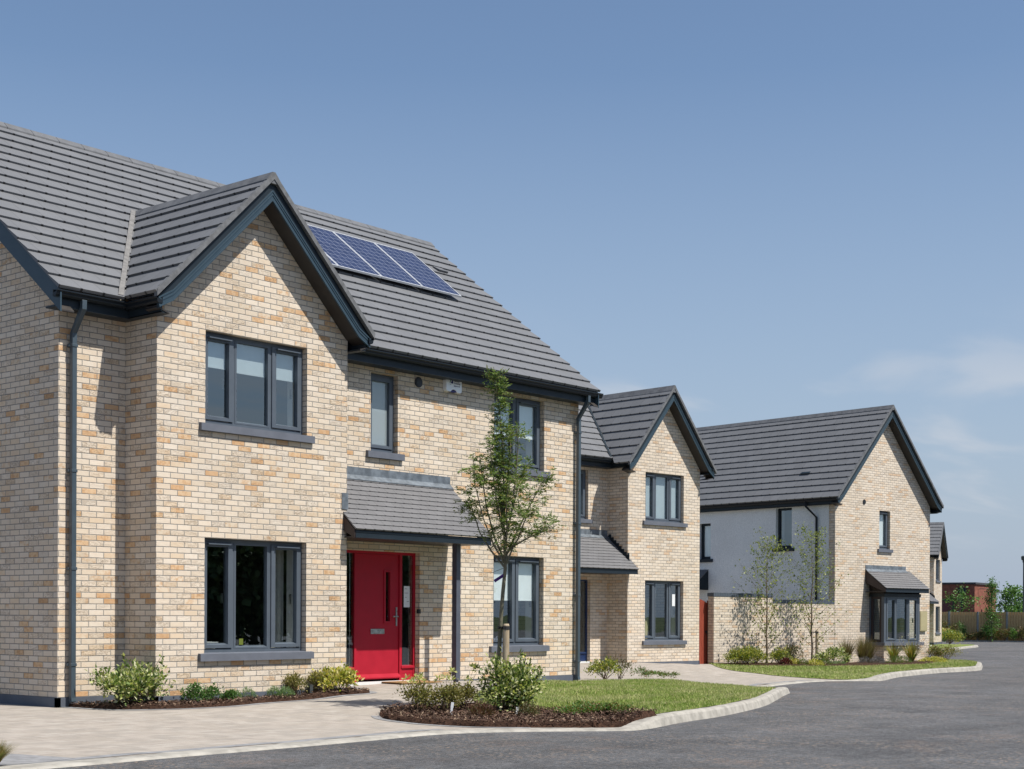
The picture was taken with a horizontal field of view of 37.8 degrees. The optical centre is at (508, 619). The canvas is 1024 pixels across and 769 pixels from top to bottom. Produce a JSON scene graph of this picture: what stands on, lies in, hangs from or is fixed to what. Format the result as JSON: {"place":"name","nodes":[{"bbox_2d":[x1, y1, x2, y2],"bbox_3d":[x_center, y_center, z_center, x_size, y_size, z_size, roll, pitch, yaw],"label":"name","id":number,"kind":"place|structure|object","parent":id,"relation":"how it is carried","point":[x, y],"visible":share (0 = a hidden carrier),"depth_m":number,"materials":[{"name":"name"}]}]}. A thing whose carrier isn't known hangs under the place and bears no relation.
{"place":"outdoors","nodes":[
{"label":"outdoors","id":0,"kind":"place"},
{"bbox_2d":[0,662,978,760],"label":"driveway","id":1,"kind":"structure","parent":0,"point":[58,732],"depth_m":17.00,"materials":[{"name":"grey concrete"}]},
{"bbox_2d":[0,754,71,764],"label":"paving slab","id":2,"kind":"structure","parent":1,"relation":"on","point":[10,759],"depth_m":12.43,"materials":[{"name":"grey concrete"}]},
{"bbox_2d":[68,686,369,709],"bbox_3d":[-3.564,1.082,20.530,1.487,0.231,4.760,0,0,40],"label":"mulch bed","id":3,"kind":"object","parent":1,"relation":"on","point":[164,706],"visible":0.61,"depth_m":19.38,"materials":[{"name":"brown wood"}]},
{"bbox_2d":[84,653,175,705],"bbox_3d":[-4.765,0.777,19.152,1.021,0.726,1.265,0,0,40],"label":"variegated shrub","id":4,"kind":"object","parent":3,"relation":"on","point":[130,683],"visible":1,"depth_m":18.99,"materials":[{"name":"green plant"}]},
{"bbox_2d":[177,681,204,702],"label":"box shrub","id":5,"kind":"object","parent":3,"relation":"on","point":[191,694],"visible":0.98,"depth_m":19.57,"materials":[{"name":"green plant"}]},
{"bbox_2d":[203,682,223,700],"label":"box shrub","id":6,"kind":"object","parent":3,"relation":"on","point":[207,692],"visible":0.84,"depth_m":19.91,"materials":[{"name":"green plant"}]},
{"bbox_2d":[219,689,239,699],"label":"box shrub","id":7,"kind":"object","parent":3,"relation":"on","point":[229,694],"visible":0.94,"depth_m":19.93,"materials":[{"name":"green plant"}]},
{"bbox_2d":[240,686,257,697],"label":"hebe plant","id":8,"kind":"object","parent":3,"relation":"on","point":[252,692],"visible":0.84,"depth_m":20.49,"materials":[{"name":"green plant"}]},
{"bbox_2d":[267,685,284,696],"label":"hebe plant","id":9,"kind":"object","parent":3,"relation":"on","point":[273,688],"visible":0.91,"depth_m":20.81,"materials":[{"name":"green plant"}]},
{"bbox_2d":[276,686,294,696],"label":"hebe plant","id":10,"kind":"object","parent":3,"relation":"on","point":[285,690],"visible":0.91,"depth_m":20.77,"materials":[{"name":"green plant"}]},
{"bbox_2d":[281,671,309,694],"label":"bronze shrub","id":11,"kind":"object","parent":3,"relation":"on","point":[292,681],"visible":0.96,"depth_m":21.07,"materials":[{"name":"green plant"}]},
{"bbox_2d":[306,668,332,691],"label":"bronze shrub","id":12,"kind":"object","parent":3,"relation":"on","point":[314,680],"visible":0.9,"depth_m":21.32,"materials":[{"name":"green plant"}]},
{"bbox_2d":[307,661,363,691],"bbox_3d":[-2.461,0.831,21.489,0.906,0.512,0.633,0,0,-38],"label":"golden shrub","id":13,"kind":"object","parent":3,"relation":"on","point":[343,676],"visible":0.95,"depth_m":21.41,"materials":[{"name":"yellow plant"}]},
{"bbox_2d":[0,729,441,765],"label":"sett strip","id":14,"kind":"object","parent":1,"relation":"on","point":[100,756],"visible":1,"depth_m":13.89,"materials":[{"name":"grey stone"}]},
{"bbox_2d":[0,741,22,761],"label":"dry grass clump","id":15,"kind":"object","parent":14,"relation":"on","point":[3,751],"visible":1,"depth_m":11.85,"materials":[{"name":"beige plant"}]},
{"bbox_2d":[65,686,376,709],"bbox_3d":[-3.527,1.069,20.495,1.606,0.113,4.975,0,0,40],"label":"sett border","id":16,"kind":"object","parent":1,"relation":"on","point":[371,692],"visible":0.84,"depth_m":19.23,"materials":[{"name":"grey stone"}]},
{"bbox_2d":[382,680,441,683],"bbox_3d":[-1.548,0.980,23.620,0.840,0.016,0.560,0,0,-44],"label":"door mat","id":17,"kind":"object","parent":1,"relation":"on","point":[402,682],"depth_m":23.55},
{"bbox_2d":[372,716,530,727],"bbox_3d":[-0.828,1.196,17.466,2.469,0.027,0.632,0,0,40],"label":"sett border","id":18,"kind":"object","parent":1,"relation":"on","point":[378,717],"visible":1,"depth_m":17.22,"materials":[{"name":"grey stone"}]},
{"bbox_2d":[581,655,622,678],"bbox_3d":[1.826,0.926,28.925,0.863,0.489,0.856,0,0,-11],"label":"corner shrub","id":19,"kind":"object","parent":1,"relation":"on","point":[601,667],"visible":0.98,"depth_m":28.83,"materials":[{"name":"green plant"}]},
{"bbox_2d":[612,654,635,678],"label":"corner shrub","id":20,"kind":"object","parent":1,"relation":"on","point":[628,665],"visible":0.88,"depth_m":29.16,"materials":[{"name":"green plant"}]},
{"bbox_2d":[626,665,650,677],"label":"creeping plant","id":21,"kind":"object","parent":1,"relation":"on","point":[643,671],"visible":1,"depth_m":29.28,"materials":[{"name":"green plant"}]},
{"bbox_2d":[640,670,666,675],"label":"creeping plant","id":22,"kind":"object","parent":1,"relation":"on","point":[652,672],"visible":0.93,"depth_m":29.45,"materials":[{"name":"green plant"}]},
{"bbox_2d":[654,671,680,677],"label":"creeping plant","id":23,"kind":"object","parent":1,"relation":"on","point":[673,673],"visible":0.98,"depth_m":29.57,"materials":[{"name":"green plant"}]},
{"bbox_2d":[0,0,1023,611],"label":"sky","id":24,"kind":"structure","parent":0,"point":[757,210],"materials":[{"name":"blue"}]},
{"bbox_2d":[52,641,1023,768],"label":"road","id":25,"kind":"structure","parent":0,"point":[964,720],"depth_m":15.45,"materials":[{"name":"grey asphalt"}]},
{"bbox_2d":[0,121,603,707],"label":"brick house","id":26,"kind":"structure","parent":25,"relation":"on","point":[244,425],"depth_m":21.11,"materials":[{"name":"brick"}]},
{"bbox_2d":[198,538,313,661],"bbox_3d":[-3.651,-0.181,20.831,0.566,1.860,2.018,0,0,40],"label":"window","id":27,"kind":"structure","parent":26,"relation":"in","point":[272,649],"depth_m":20.98,"materials":[{"name":"plastic"}]},
{"bbox_2d":[199,331,314,443],"bbox_3d":[-3.599,-3.206,20.790,0.468,1.360,2.018,0,0,40],"label":"window","id":28,"kind":"structure","parent":26,"relation":"in","point":[271,362],"depth_m":20.84,"materials":[{"name":"plastic"}]},
{"bbox_2d":[347,550,420,685],"bbox_3d":[-2.043,-0.025,23.556,0.215,2.105,1.680,0,0,40],"label":"front door","id":29,"kind":"structure","parent":26,"relation":"in","point":[376,642],"depth_m":23.61,"materials":[{"name":"red paint"}]},
{"bbox_2d":[366,373,404,460],"bbox_3d":[-2.087,-3.200,23.622,0.468,1.345,0.808,0,0,40],"label":"window","id":30,"kind":"structure","parent":26,"relation":"in","point":[382,386],"depth_m":23.63,"materials":[{"name":"glass"}]},
{"bbox_2d":[489,556,549,652],"bbox_3d":[0.042,-0.278,26.154,0.468,1.665,1.568,0,0,40],"label":"window","id":31,"kind":"structure","parent":26,"relation":"in","point":[522,576],"depth_m":26.25,"materials":[{"name":"plastic"}]},
{"bbox_2d":[490,394,549,477],"bbox_3d":[0.056,-3.205,26.145,0.468,1.360,1.568,0,0,40],"label":"window","id":32,"kind":"structure","parent":26,"relation":"in","point":[526,411],"depth_m":26.42,"materials":[{"name":"plastic"}]},
{"bbox_2d":[0,662,982,768],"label":"kerb","id":33,"kind":"structure","parent":25,"relation":"on","point":[676,717],"depth_m":16.72,"materials":[{"name":"concrete"}]},
{"bbox_2d":[379,699,657,727],"bbox_3d":[-0.097,1.179,18.183,3.492,0.232,2.451,0,0,40],"label":"mulch bed","id":34,"kind":"object","parent":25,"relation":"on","point":[558,724],"visible":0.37,"depth_m":17.35,"materials":[{"name":"brown wood"}]},
{"bbox_2d":[391,672,440,710],"bbox_3d":[-1.120,0.928,18.571,0.565,0.566,0.561,0,0,-28],"label":"flowering shrub","id":35,"kind":"object","parent":34,"relation":"on","point":[416,695],"visible":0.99,"depth_m":18.53,"materials":[{"name":"green plant"}]},
{"bbox_2d":[425,673,465,711],"bbox_3d":[-0.791,0.935,18.699,0.605,0.560,0.545,0,0,-21],"label":"flowering shrub","id":36,"kind":"object","parent":34,"relation":"on","point":[448,695],"visible":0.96,"depth_m":18.63,"materials":[{"name":"green plant"}]},
{"bbox_2d":[447,663,480,708],"bbox_3d":[-0.624,0.869,19.146,0.581,0.665,0.494,0,0,40],"label":"flowering shrub","id":37,"kind":"object","parent":34,"relation":"on","point":[469,692],"visible":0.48,"depth_m":19.12,"materials":[{"name":"green plant"}]},
{"bbox_2d":[465,701,497,718],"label":"heather","id":38,"kind":"object","parent":34,"relation":"on","point":[482,706],"visible":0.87,"depth_m":17.89,"materials":[{"name":"brown plant"}]},
{"bbox_2d":[475,648,527,711],"bbox_3d":[-0.078,0.771,18.666,0.637,0.895,0.625,0,0,40],"label":"tall shrub","id":39,"kind":"object","parent":34,"relation":"on","point":[499,686],"visible":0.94,"depth_m":18.59,"materials":[{"name":"green plant"}]},
{"bbox_2d":[497,624,509,705],"bbox_3d":[-0.073,0.667,19.016,0.170,1.236,0.115,0,0,20],"label":"tree stake","id":40,"kind":"object","parent":34,"relation":"on","point":[505,628],"visible":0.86,"depth_m":18.96,"materials":[{"name":"brown wood"}]},
{"bbox_2d":[453,364,566,709],"bbox_3d":[0.009,-0.972,19.047,1.428,4.555,1.335,0,0,-6],"label":"rowan tree","id":41,"kind":"object","parent":34,"relation":"on","point":[504,494],"visible":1,"depth_m":19.00,"materials":[{"name":"green plant"}]},
{"bbox_2d":[501,649,548,710],"bbox_3d":[0.188,0.780,18.735,0.765,0.867,0.712,0,0,40],"label":"tall shrub","id":42,"kind":"object","parent":34,"relation":"on","point":[532,688],"visible":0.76,"depth_m":18.61,"materials":[{"name":"green plant"}]},
{"bbox_2d":[512,697,541,716],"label":"sparse shrub","id":43,"kind":"object","parent":34,"relation":"on","point":[530,709],"visible":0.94,"depth_m":17.93,"materials":[{"name":"green plant"}]},
{"bbox_2d":[553,703,605,714],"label":"creeping plant","id":44,"kind":"object","parent":34,"relation":"on","point":[568,709],"visible":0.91,"depth_m":18.11,"materials":[{"name":"green plant"}]},
{"bbox_2d":[556,699,607,707],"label":"creeping plant","id":45,"kind":"object","parent":34,"relation":"on","point":[583,702],"visible":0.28,"depth_m":18.58,"materials":[{"name":"green plant"}]},
{"bbox_2d":[577,702,618,710],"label":"creeping plant","id":46,"kind":"object","parent":34,"relation":"on","point":[589,706],"visible":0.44,"depth_m":18.25,"materials":[{"name":"green plant"}]},
{"bbox_2d":[594,701,634,712],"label":"creeping plant","id":47,"kind":"object","parent":34,"relation":"on","point":[607,706],"visible":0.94,"depth_m":17.99,"materials":[{"name":"green plant"}]},
{"bbox_2d":[579,385,716,664],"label":"brick house","id":48,"kind":"structure","parent":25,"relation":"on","point":[646,464],"depth_m":38.51,"materials":[{"name":"brick"}]},
{"bbox_2d":[580,580,589,662],"bbox_3d":[1.638,0.047,37.679,1.000,2.130,0.200,0,0,-44],"label":"front door","id":49,"kind":"structure","parent":48,"relation":"in","point":[583,655],"depth_m":38.01,"materials":[{"name":"blue paint"}]},
{"bbox_2d":[581,470,592,523],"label":"window","id":50,"kind":"structure","parent":48,"relation":"in","point":[583,472],"depth_m":37.88,"materials":[{"name":"plastic"}]},
{"bbox_2d":[642,580,686,644],"bbox_3d":[3.914,-0.189,38.979,1.732,1.665,0.468,0,0,-44],"label":"window","id":51,"kind":"structure","parent":48,"relation":"in","point":[672,588],"depth_m":39.10,"materials":[{"name":"plastic"}]},
{"bbox_2d":[643,473,687,526],"bbox_3d":[4.005,-3.110,38.888,1.732,1.350,0.246,0,0,-44],"label":"window","id":52,"kind":"structure","parent":48,"relation":"in","point":[662,491],"depth_m":39.02,"materials":[{"name":"plastic"}]},
{"bbox_2d":[696,405,943,661],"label":"brick house","id":53,"kind":"structure","parent":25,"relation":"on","point":[858,484],"depth_m":48.11,"materials":[{"name":"brick"}]},
{"bbox_2d":[700,524,712,561],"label":"window","id":54,"kind":"structure","parent":53,"relation":"in","point":[706,528],"depth_m":50.14,"materials":[{"name":"glass"}]},
{"bbox_2d":[772,508,793,551],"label":"window","id":55,"kind":"structure","parent":53,"relation":"in","point":[781,511],"depth_m":47.81,"materials":[{"name":"plastic"}]},
{"bbox_2d":[871,597,880,641],"bbox_3d":[11.602,-0.011,47.170,0.073,1.440,0.390,0,0,-42],"label":"window frame","id":56,"kind":"structure","parent":53,"relation":"in","point":[872,598],"depth_m":47.25,"materials":[{"name":"grey plastic"}]},
{"bbox_2d":[877,511,892,552],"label":"window","id":57,"kind":"structure","parent":53,"relation":"in","point":[882,514],"depth_m":48.06,"materials":[{"name":"glass"}]},
{"bbox_2d":[868,575,923,660],"bbox_3d":[12.357,0.207,47.758,2.220,3.528,0.650,0,0,-42],"label":"bay window","id":58,"kind":"structure","parent":53,"relation":"in","point":[882,653],"depth_m":47.18,"materials":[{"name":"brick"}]},
{"bbox_2d":[886,597,917,641],"bbox_3d":[12.466,-0.008,47.636,1.800,1.440,0.136,0,0,-42],"label":"window frame","id":59,"kind":"structure","parent":53,"relation":"in","point":[907,599],"depth_m":47.78,"materials":[{"name":"plastic"}]},
{"bbox_2d":[929,522,947,644],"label":"brick house","id":60,"kind":"structure","parent":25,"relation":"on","point":[938,550],"depth_m":87.87,"materials":[{"name":"brick"}]},
{"bbox_2d":[935,607,940,634],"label":"window","id":61,"kind":"structure","parent":60,"relation":"in","point":[936,633],"depth_m":88.83,"materials":[{"name":"plastic"}]},
{"bbox_2d":[936,560,940,582],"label":"window","id":62,"kind":"structure","parent":60,"relation":"in","point":[937,562],"depth_m":88.92,"materials":[{"name":"plastic"}]},
{"bbox_2d":[942,629,961,643],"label":"house shrub","id":63,"kind":"object","parent":25,"relation":"on","point":[951,635],"visible":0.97,"depth_m":90.19,"materials":[{"name":"green plant"}]},
{"bbox_2d":[929,645,977,650],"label":"kerb","id":64,"kind":"structure","parent":25,"relation":"on","point":[972,646],"depth_m":81.65,"materials":[{"name":"concrete"}]},
{"bbox_2d":[956,621,968,639],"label":"shrub","id":65,"kind":"object","parent":25,"relation":"on","point":[963,630],"visible":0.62,"depth_m":109.81,"materials":[{"name":"green plant"}]},
{"bbox_2d":[945,582,982,611],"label":"garden tree","id":66,"kind":"object","parent":25,"relation":"on","point":[960,597],"visible":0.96,"depth_m":125.11,"materials":[{"name":"green plant"}]},
{"bbox_2d":[947,640,1023,641],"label":"kerb","id":67,"kind":"structure","parent":25,"relation":"on","point":[985,641],"depth_m":109.04,"materials":[{"name":"concrete"}]},
{"bbox_2d":[980,575,1003,641],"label":"columnar tree","id":68,"kind":"object","parent":25,"relation":"on","point":[991,590],"visible":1,"depth_m":108.54,"materials":[{"name":"green plant"}]},
{"bbox_2d":[998,628,1012,640],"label":"shrub","id":69,"kind":"object","parent":25,"relation":"on","point":[1005,633],"visible":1,"depth_m":108.39,"materials":[{"name":"green plant"}]},
{"bbox_2d":[992,581,1022,611],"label":"garden tree","id":70,"kind":"object","parent":25,"relation":"on","point":[1010,593],"visible":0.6,"depth_m":127.28,"materials":[{"name":"green plant"}]},
{"bbox_2d":[1008,628,1017,640],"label":"shrub","id":71,"kind":"object","parent":25,"relation":"on","point":[1015,633],"visible":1,"depth_m":108.23,"materials":[{"name":"green plant"}]},
{"bbox_2d":[1016,626,1023,640],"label":"shrub","id":72,"kind":"object","parent":25,"relation":"on","point":[1021,630],"visible":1,"depth_m":107.82,"materials":[{"name":"green plant"}]},
{"bbox_2d":[1021,556,1023,611],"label":"lamp post","id":73,"kind":"object","parent":25,"relation":"on","point":[1022,557],"visible":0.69,"depth_m":113.37,"materials":[{"name":"metal"}]},
{"bbox_2d":[474,678,777,713],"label":"lawn","id":74,"kind":"structure","parent":0,"point":[618,697],"depth_m":21.70,"materials":[{"name":"green plant"}]},
{"bbox_2d":[709,659,976,679],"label":"lawn","id":75,"kind":"structure","parent":0,"point":[842,675],"depth_m":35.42,"materials":[{"name":"green plant"}]},
{"bbox_2d":[719,659,939,665],"bbox_3d":[10.712,1.300,45.639,3.950,0.134,12.600,0,0,40],"label":"mulch bed","id":76,"kind":"object","parent":75,"relation":"on","point":[852,663],"visible":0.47,"depth_m":42.42,"materials":[{"name":"brown wood"}]},
{"bbox_2d":[721,646,752,663],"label":"hedge shrub","id":77,"kind":"object","parent":76,"relation":"on","point":[733,657],"visible":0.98,"depth_m":41.54,"materials":[{"name":"green plant"}]},
{"bbox_2d":[730,644,761,663],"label":"hedge shrub","id":78,"kind":"object","parent":76,"relation":"on","point":[751,650],"visible":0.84,"depth_m":41.64,"materials":[{"name":"green plant"}]},
{"bbox_2d":[742,645,773,663],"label":"hedge shrub","id":79,"kind":"object","parent":76,"relation":"on","point":[762,656],"visible":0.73,"depth_m":41.97,"materials":[{"name":"green plant"}]},
{"bbox_2d":[731,527,806,662],"bbox_3d":[7.265,-0.629,42.842,2.141,4.044,1.866,0,0,-31],"label":"birch tree","id":80,"kind":"object","parent":76,"relation":"on","point":[767,624],"visible":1,"depth_m":42.81,"materials":[{"name":"green plant"}]},
{"bbox_2d":[767,645,794,663],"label":"hedge shrub","id":81,"kind":"object","parent":76,"relation":"on","point":[778,654],"visible":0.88,"depth_m":42.44,"materials":[{"name":"green plant"}]},
{"bbox_2d":[779,657,792,663],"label":"plum plant","id":82,"kind":"object","parent":76,"relation":"on","point":[785,660],"visible":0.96,"depth_m":41.60,"materials":[{"name":"plant"}]},
{"bbox_2d":[781,643,813,660],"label":"hedge shrub","id":83,"kind":"object","parent":76,"relation":"on","point":[794,650],"visible":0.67,"depth_m":42.92,"materials":[{"name":"green plant"}]},
{"bbox_2d":[811,630,818,657],"bbox_3d":[9.025,0.866,44.223,0.292,1.100,0.123,0,0,-27],"label":"tree stake","id":84,"kind":"object","parent":76,"relation":"on","point":[816,638],"visible":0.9,"depth_m":44.23,"materials":[{"name":"brown wood"}]},
{"bbox_2d":[806,658,825,664],"bbox_3d":[8.507,1.176,41.555,0.558,0.236,0.571,0,0,40],"label":"golden cover","id":85,"kind":"object","parent":76,"relation":"on","point":[814,661],"visible":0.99,"depth_m":41.46,"materials":[{"name":"yellow plant"}]},
{"bbox_2d":[783,522,851,659],"bbox_3d":[9.089,-0.743,44.133,1.898,4.320,2.127,0,0,-7],"label":"birch tree","id":86,"kind":"object","parent":76,"relation":"on","point":[804,596],"visible":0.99,"depth_m":44.14,"materials":[{"name":"green plant"}]},
{"bbox_2d":[812,643,855,662],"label":"variegated shrub","id":87,"kind":"object","parent":76,"relation":"on","point":[833,651],"visible":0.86,"depth_m":42.99,"materials":[{"name":"green plant"}]},
{"bbox_2d":[883,640,904,661],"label":"strap leaf plant","id":88,"kind":"object","parent":76,"relation":"on","point":[894,652],"visible":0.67,"depth_m":45.32,"materials":[{"name":"green plant"}]},
{"bbox_2d":[887,656,903,662],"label":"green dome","id":89,"kind":"structure","parent":76,"relation":"on","point":[893,657],"depth_m":44.57,"materials":[{"name":"green plant"}]},
{"bbox_2d":[896,655,911,662],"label":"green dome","id":90,"kind":"structure","parent":76,"relation":"on","point":[908,659],"depth_m":45.09,"materials":[{"name":"green plant"}]},
{"bbox_2d":[888,634,935,656],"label":"white flowers","id":91,"kind":"object","parent":76,"relation":"on","point":[914,643],"visible":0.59,"depth_m":47.29,"materials":[{"name":"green plant"}]},
{"bbox_2d":[901,640,925,661],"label":"strap leaf plant","id":92,"kind":"object","parent":76,"relation":"on","point":[911,650],"visible":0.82,"depth_m":46.05,"materials":[{"name":"green plant"}]},
{"bbox_2d":[917,657,947,662],"bbox_3d":[13.358,1.239,47.178,0.972,0.211,0.967,0,0,40],"label":"golden cover","id":93,"kind":"object","parent":76,"relation":"on","point":[940,659],"visible":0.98,"depth_m":47.00,"materials":[{"name":"yellow plant"}]},
{"bbox_2d":[925,642,945,657],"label":"corner bush","id":94,"kind":"object","parent":76,"relation":"on","point":[934,651],"visible":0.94,"depth_m":48.94,"materials":[{"name":"green plant"}]},
{"bbox_2d":[928,645,963,659],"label":"corner bush","id":95,"kind":"object","parent":76,"relation":"on","point":[951,651],"visible":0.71,"depth_m":49.34,"materials":[{"name":"green plant"}]},
{"bbox_2d":[834,636,858,661],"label":"feather grass","id":96,"kind":"object","parent":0,"point":[847,647],"depth_m":44.83,"materials":[{"name":"beige plant"}]},
{"bbox_2d":[852,635,875,661],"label":"feather grass","id":97,"kind":"object","parent":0,"point":[863,650],"depth_m":45.15,"materials":[{"name":"brown plant"}]},
{"bbox_2d":[859,635,879,661],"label":"feather grass","id":98,"kind":"object","parent":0,"point":[871,654],"depth_m":45.70,"materials":[{"name":"brown plant"}]},
{"bbox_2d":[929,644,972,649],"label":"lawn","id":99,"kind":"structure","parent":0,"point":[956,645],"depth_m":84.75,"materials":[{"name":"green plant"}]},
{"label":"planting strip","id":100,"kind":"structure","parent":0,"visible":0},
{"bbox_2d":[971,629,984,639],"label":"shrub","id":101,"kind":"object","parent":100,"relation":"on","point":[980,634],"visible":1,"depth_m":109.32,"materials":[{"name":"green plant"}]},
{"bbox_2d":[942,612,1023,640],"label":"timber fence","id":102,"kind":"object","parent":100,"relation":"on","point":[973,621],"visible":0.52,"depth_m":109.98,"materials":[{"name":"wood"}]},
{"label":"ground","id":103,"kind":"structure","parent":0,"visible":0},
{"bbox_2d":[707,593,834,663],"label":"garden wall","id":104,"kind":"structure","parent":103,"relation":"on","point":[729,620],"depth_m":43.62,"materials":[{"name":"brick"}]},
{"bbox_2d":[699,599,707,663],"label":"garden gate","id":105,"kind":"structure","parent":104,"relation":"attached to","point":[703,632],"depth_m":42.41,"materials":[{"name":"brown wood"}]},
{"bbox_2d":[942,582,1004,611],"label":"flat roofed building","id":106,"kind":"structure","parent":103,"relation":"on","point":[977,589],"depth_m":130.85,"materials":[{"name":"red brick"}]},
{"bbox_2d":[942,599,953,611],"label":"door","id":107,"kind":"structure","parent":106,"relation":"in","point":[947,606],"depth_m":131.10,"materials":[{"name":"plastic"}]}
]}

